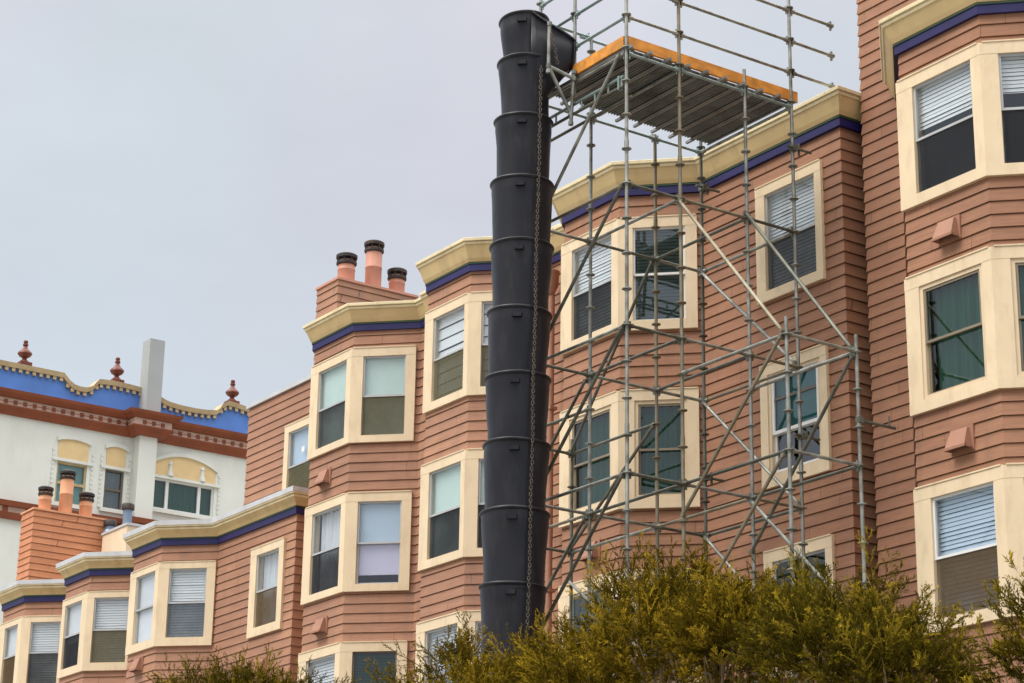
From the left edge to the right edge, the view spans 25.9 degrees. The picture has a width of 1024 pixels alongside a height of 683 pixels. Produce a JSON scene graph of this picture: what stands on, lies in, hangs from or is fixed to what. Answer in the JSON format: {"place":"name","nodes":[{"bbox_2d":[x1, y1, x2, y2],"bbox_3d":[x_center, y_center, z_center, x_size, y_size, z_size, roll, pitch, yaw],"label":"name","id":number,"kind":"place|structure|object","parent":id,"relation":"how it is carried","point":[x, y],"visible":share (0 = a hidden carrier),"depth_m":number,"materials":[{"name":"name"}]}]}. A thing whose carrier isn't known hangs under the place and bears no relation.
{"place":"outdoors","nodes":[
{"label":"outdoors","id":0,"kind":"place"},
{"bbox_2d":[0,338,249,623],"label":"parapet building","id":1,"kind":"structure","parent":0,"point":[145,448],"depth_m":80.22,"materials":[{"name":"white paint"}]},
{"bbox_2d":[54,461,86,504],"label":"window","id":2,"kind":"structure","parent":1,"relation":"in","point":[79,484],"depth_m":79.30,"materials":[{"name":"teal glass"}]},
{"bbox_2d":[103,469,123,509],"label":"window","id":3,"kind":"structure","parent":1,"relation":"in","point":[113,484],"depth_m":80.18,"materials":[{"name":"grey glass"}]},
{"bbox_2d":[153,478,213,516],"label":"window","id":4,"kind":"structure","parent":1,"relation":"in","point":[168,494],"depth_m":81.74,"materials":[{"name":"green glass"}]},
{"bbox_2d":[0,0,860,409],"label":"sky","id":5,"kind":"structure","parent":0,"point":[188,175],"materials":[{"name":"grey"}]},
{"bbox_2d":[506,0,895,682],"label":"scaffold tower","id":6,"kind":"structure","parent":0,"point":[668,90],"depth_m":30.44,"materials":[{"name":"metal"}]},
{"bbox_2d":[478,9,575,673],"bbox_3d":[0.139,-0.176,29.670,0.973,9.117,1.058,13,-22,-32],"label":"debris chute","id":7,"kind":"object","parent":6,"relation":"hanging from","point":[515,515],"visible":0.96,"depth_m":29.32,"materials":[{"name":"black plastic"}]},
{"label":"ground","id":8,"kind":"structure","parent":0,"visible":0},
{"bbox_2d":[0,469,105,682],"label":"townhouse","id":9,"kind":"structure","parent":8,"relation":"on","point":[32,596],"depth_m":52.08,"materials":[{"name":"wood"}]},
{"bbox_2d":[0,616,42,682],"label":"window","id":10,"kind":"structure","parent":9,"relation":"in","point":[10,631],"depth_m":51.58,"materials":[{"name":"wood"}]},
{"bbox_2d":[17,615,61,682],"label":"window","id":11,"kind":"structure","parent":9,"relation":"in","point":[33,667],"depth_m":50.95,"materials":[{"name":"wood"}]},
{"bbox_2d":[56,503,142,682],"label":"townhouse","id":12,"kind":"structure","parent":8,"relation":"on","point":[93,631],"depth_m":48.39,"materials":[{"name":"wood"}]},
{"bbox_2d":[57,591,107,678],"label":"window","id":13,"kind":"structure","parent":12,"relation":"in","point":[70,658],"depth_m":48.76,"materials":[{"name":"wood"}]},
{"bbox_2d":[82,590,129,670],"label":"window","id":14,"kind":"structure","parent":12,"relation":"in","point":[103,649],"depth_m":48.09,"materials":[{"name":"wood"}]},
{"bbox_2d":[123,485,308,682],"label":"townhouse","id":15,"kind":"structure","parent":8,"relation":"on","point":[230,583],"depth_m":44.88,"materials":[{"name":"wood"}]},
{"bbox_2d":[125,562,182,655],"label":"window","id":16,"kind":"structure","parent":15,"relation":"in","point":[141,621],"depth_m":45.97,"materials":[{"name":"wood"}]},
{"bbox_2d":[154,560,216,646],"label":"window","id":17,"kind":"structure","parent":15,"relation":"in","point":[187,622],"depth_m":45.22,"materials":[{"name":"wood"}]},
{"bbox_2d":[246,537,286,638],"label":"window","id":18,"kind":"structure","parent":15,"relation":"in","point":[267,563],"depth_m":43.49,"materials":[{"name":"wood"}]},
{"bbox_2d":[144,641,360,682],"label":"juniper shrub","id":19,"kind":"object","parent":8,"relation":"on","point":[242,671],"visible":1,"depth_m":33.93,"materials":[{"name":"green plant"}]},
{"bbox_2d":[243,239,425,682],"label":"townhouse","id":20,"kind":"structure","parent":8,"relation":"on","point":[339,431],"depth_m":40.38,"materials":[{"name":"wood"}]},
{"bbox_2d":[282,415,309,489],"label":"window","id":21,"kind":"structure","parent":20,"relation":"in","point":[296,466],"depth_m":44.58,"materials":[{"name":"wood"}]},
{"bbox_2d":[307,348,351,459],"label":"window","id":22,"kind":"structure","parent":20,"relation":"in","point":[331,377],"depth_m":41.19,"materials":[{"name":"wood"}]},
{"bbox_2d":[297,642,365,682],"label":"window","id":23,"kind":"structure","parent":20,"relation":"in","point":[326,658],"depth_m":39.59,"materials":[{"name":"wood"}]},
{"bbox_2d":[300,493,367,604],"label":"window","id":24,"kind":"structure","parent":20,"relation":"in","point":[324,522],"depth_m":40.36,"materials":[{"name":"wood"}]},
{"bbox_2d":[339,640,407,682],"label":"window","id":25,"kind":"structure","parent":20,"relation":"in","point":[351,652],"depth_m":38.92,"materials":[{"name":"beige glass"}]},
{"bbox_2d":[342,490,411,591],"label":"window","id":26,"kind":"structure","parent":20,"relation":"in","point":[377,536],"depth_m":39.61,"materials":[{"name":"wood"}]},
{"bbox_2d":[348,345,416,442],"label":"window","id":27,"kind":"structure","parent":20,"relation":"in","point":[383,378],"depth_m":40.42,"materials":[{"name":"wood"}]},
{"bbox_2d":[415,223,563,682],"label":"townhouse","id":28,"kind":"structure","parent":8,"relation":"on","point":[456,294],"depth_m":37.12,"materials":[{"name":"wood"}]},
{"bbox_2d":[418,449,465,570],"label":"window","id":29,"kind":"structure","parent":28,"relation":"in","point":[442,481],"depth_m":37.04,"materials":[{"name":"wood"}]},
{"bbox_2d":[415,611,481,682],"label":"window","id":30,"kind":"structure","parent":28,"relation":"in","point":[428,631],"depth_m":36.48,"materials":[{"name":"wood"}]},
{"bbox_2d":[422,292,487,413],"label":"window","id":31,"kind":"structure","parent":28,"relation":"in","point":[446,325],"depth_m":37.92,"materials":[{"name":"wood"}]},
{"bbox_2d":[463,448,484,556],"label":"window","id":32,"kind":"structure","parent":28,"relation":"in","point":[474,503],"depth_m":36.40,"materials":[{"name":"wood"}]},
{"bbox_2d":[461,610,489,672],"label":"window","id":33,"kind":"structure","parent":28,"relation":"in","point":[475,619],"depth_m":35.75,"materials":[{"name":"wood"}]},
{"bbox_2d":[466,291,491,395],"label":"window","id":34,"kind":"structure","parent":28,"relation":"in","point":[480,302],"depth_m":37.26,"materials":[{"name":"wood"}]},
{"bbox_2d":[365,600,652,682],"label":"juniper shrub","id":35,"kind":"object","parent":8,"relation":"on","point":[530,667],"visible":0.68,"depth_m":25.00,"materials":[{"name":"green plant"}]},
{"bbox_2d":[546,528,843,682],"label":"juniper shrub","id":36,"kind":"object","parent":8,"relation":"on","point":[693,626],"visible":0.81,"depth_m":22.20,"materials":[{"name":"green plant"}]},
{"bbox_2d":[545,85,880,682],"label":"townhouse","id":37,"kind":"structure","parent":8,"relation":"on","point":[831,228],"depth_m":32.66,"materials":[{"name":"wood"}]},
{"bbox_2d":[559,390,618,527],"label":"window","id":38,"kind":"structure","parent":37,"relation":"in","point":[605,414],"depth_m":33.75,"materials":[{"name":"beige wood"}]},
{"bbox_2d":[558,571,643,674],"bbox_3d":[1.352,4.432,32.864,0.628,1.828,1.483,13,-22,-32],"label":"window","id":39,"kind":"structure","parent":37,"relation":"in","point":[563,600],"depth_m":33.27,"materials":[{"name":"beige glass"}]},
{"bbox_2d":[560,218,643,354],"bbox_3d":[1.433,-0.783,34.608,0.628,1.828,1.483,13,-22,-32],"label":"window","id":40,"kind":"structure","parent":37,"relation":"in","point":[574,313],"depth_m":34.54,"materials":[{"name":"wood"}]},
{"bbox_2d":[618,213,697,330],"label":"window","id":41,"kind":"structure","parent":37,"relation":"in","point":[667,239],"depth_m":33.83,"materials":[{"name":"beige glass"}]},
{"bbox_2d":[618,387,699,509],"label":"window","id":42,"kind":"structure","parent":37,"relation":"in","point":[642,403],"depth_m":33.00,"materials":[{"name":"beige wood"}]},
{"bbox_2d":[618,568,702,682],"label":"window","id":43,"kind":"structure","parent":37,"relation":"in","point":[666,568],"depth_m":32.31,"materials":[{"name":"beige wood"}]},
{"bbox_2d":[754,159,826,305],"bbox_3d":[4.224,-1.515,32.274,0.628,1.818,1.420,13,-22,-32],"label":"window","id":44,"kind":"structure","parent":37,"relation":"in","point":[773,205],"depth_m":32.17,"materials":[{"name":"wood"}]},
{"bbox_2d":[759,344,831,489],"bbox_3d":[4.188,1.114,31.387,0.628,1.828,1.400,13,-22,-32],"label":"window","id":45,"kind":"structure","parent":37,"relation":"in","point":[815,389],"depth_m":31.39,"materials":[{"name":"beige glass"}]},
{"bbox_2d":[763,534,836,678],"bbox_3d":[4.148,3.689,30.526,0.628,1.818,1.400,13,-22,-32],"label":"window","id":46,"kind":"structure","parent":37,"relation":"in","point":[822,547],"depth_m":30.48,"materials":[{"name":"wood"}]},
{"bbox_2d":[722,526,1001,682],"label":"juniper shrub","id":47,"kind":"object","parent":8,"relation":"on","point":[889,642],"visible":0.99,"depth_m":19.83,"materials":[{"name":"green plant"}]},
{"bbox_2d":[856,0,1023,682],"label":"townhouse","id":48,"kind":"structure","parent":8,"relation":"on","point":[942,100],"depth_m":27.96,"materials":[{"name":"wood"}]},
{"bbox_2d":[895,42,1006,211],"bbox_3d":[5.695,-2.671,28.572,0.628,1.828,1.493,13,-22,-32],"label":"window","id":49,"kind":"structure","parent":48,"relation":"in","point":[941,144],"depth_m":28.51,"materials":[{"name":"wood"}]},
{"bbox_2d":[904,246,999,416],"bbox_3d":[5.654,-0.063,27.701,0.628,1.828,1.493,13,-22,-32],"label":"window","id":50,"kind":"structure","parent":48,"relation":"in","point":[952,355],"depth_m":27.72,"materials":[{"name":"beige wood"}]},
{"bbox_2d":[913,464,1010,634],"bbox_3d":[5.613,2.554,26.826,0.628,1.828,1.493,13,-22,-32],"label":"window","id":51,"kind":"structure","parent":48,"relation":"in","point":[961,531],"depth_m":26.76,"materials":[{"name":"beige glass"}]},
{"bbox_2d":[979,38,1023,176],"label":"window","id":52,"kind":"structure","parent":48,"relation":"in","point":[1003,127],"depth_m":27.82,"materials":[{"name":"wood"}]},
{"bbox_2d":[990,243,1023,388],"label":"window","id":53,"kind":"structure","parent":48,"relation":"in","point":[1007,260],"depth_m":26.96,"materials":[{"name":"beige wood"}]},
{"bbox_2d":[1003,462,1023,616],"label":"window","id":54,"kind":"structure","parent":48,"relation":"in","point":[1013,473],"depth_m":26.14,"materials":[{"name":"beige glass"}]},
{"bbox_2d":[953,549,1023,682],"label":"juniper shrub","id":55,"kind":"object","parent":8,"relation":"on","point":[1010,644],"visible":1,"depth_m":17.36,"materials":[{"name":"green plant"}]}
]}

